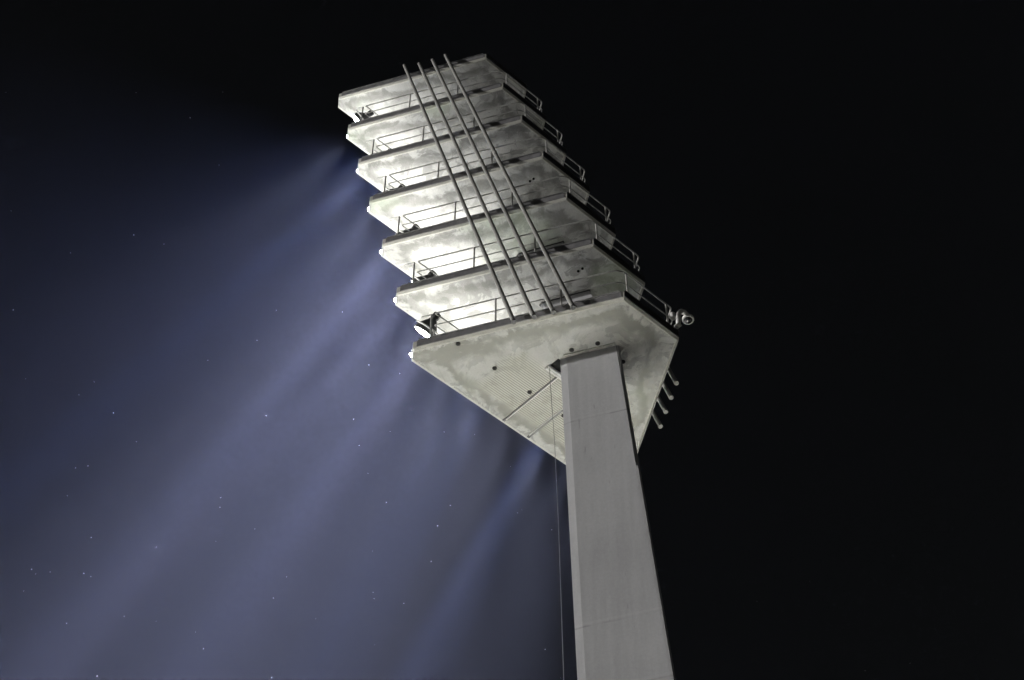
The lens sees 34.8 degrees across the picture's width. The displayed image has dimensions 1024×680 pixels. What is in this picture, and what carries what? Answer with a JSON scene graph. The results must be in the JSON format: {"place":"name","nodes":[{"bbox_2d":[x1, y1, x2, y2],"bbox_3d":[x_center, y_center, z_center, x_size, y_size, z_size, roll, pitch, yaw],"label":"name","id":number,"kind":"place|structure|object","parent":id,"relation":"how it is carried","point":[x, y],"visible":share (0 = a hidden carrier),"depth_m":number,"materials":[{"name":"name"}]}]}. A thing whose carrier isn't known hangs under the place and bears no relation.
{"place":"outdoors","nodes":[
{"label":"outdoors","id":0,"kind":"place"},
{"bbox_2d":[0,0,1023,679],"label":"sky","id":1,"kind":"structure","parent":0,"point":[199,313],"materials":[{"name":"black"}]},
{"label":"ground","id":2,"kind":"structure","parent":0,"visible":0},
{"bbox_2d":[338,53,678,679],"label":"floodlight tower","id":3,"kind":"structure","parent":2,"relation":"on","point":[510,241],"depth_m":41.40,"materials":[{"name":"concrete"}]},
{"bbox_2d":[352,110,373,121],"bbox_3d":[-5.012,-7.131,54.030,0.671,1.291,0.712,25,-55,-19],"label":"floodlight","id":4,"kind":"object","parent":3,"relation":"on","point":[357,116],"visible":0.57,"depth_m":54.12,"materials":[{"name":"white metal"}]},
{"bbox_2d":[395,223,418,234],"bbox_3d":[-2.985,-2.693,46.058,0.673,1.337,0.690,8,-51,-6],"label":"floodlight","id":5,"kind":"object","parent":3,"relation":"on","point":[413,227],"visible":0.24,"depth_m":46.24,"materials":[{"name":"black metal"}]},
{"bbox_2d":[410,270,436,281],"bbox_3d":[-2.368,-1.259,43.336,0.705,1.309,0.672,3,-51,-3],"label":"floodlight","id":6,"kind":"object","parent":3,"relation":"on","point":[429,275],"visible":0.23,"depth_m":43.49,"materials":[{"name":"black metal"}]},
{"bbox_2d":[414,311,440,336],"bbox_3d":[-2.115,-0.074,40.462,0.671,1.364,0.674,1,-51,-1],"label":"floodlight","id":7,"kind":"object","parent":3,"relation":"on","point":[422,327],"visible":0.66,"depth_m":40.50,"materials":[{"name":"white"}]},
{"bbox_2d":[549,368,563,679],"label":"hanging cable","id":8,"kind":"object","parent":3,"relation":"hanging from","point":[558,530],"visible":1,"depth_m":35.40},
{"bbox_2d":[669,309,693,328],"bbox_3d":[4.139,-0.524,40.044,0.846,0.884,0.297,35,-59,-25],"label":"surveillance camera","id":9,"kind":"object","parent":3,"relation":"attached to","point":[687,318],"visible":1,"depth_m":40.17,"materials":[{"name":"white paint"}]}
]}

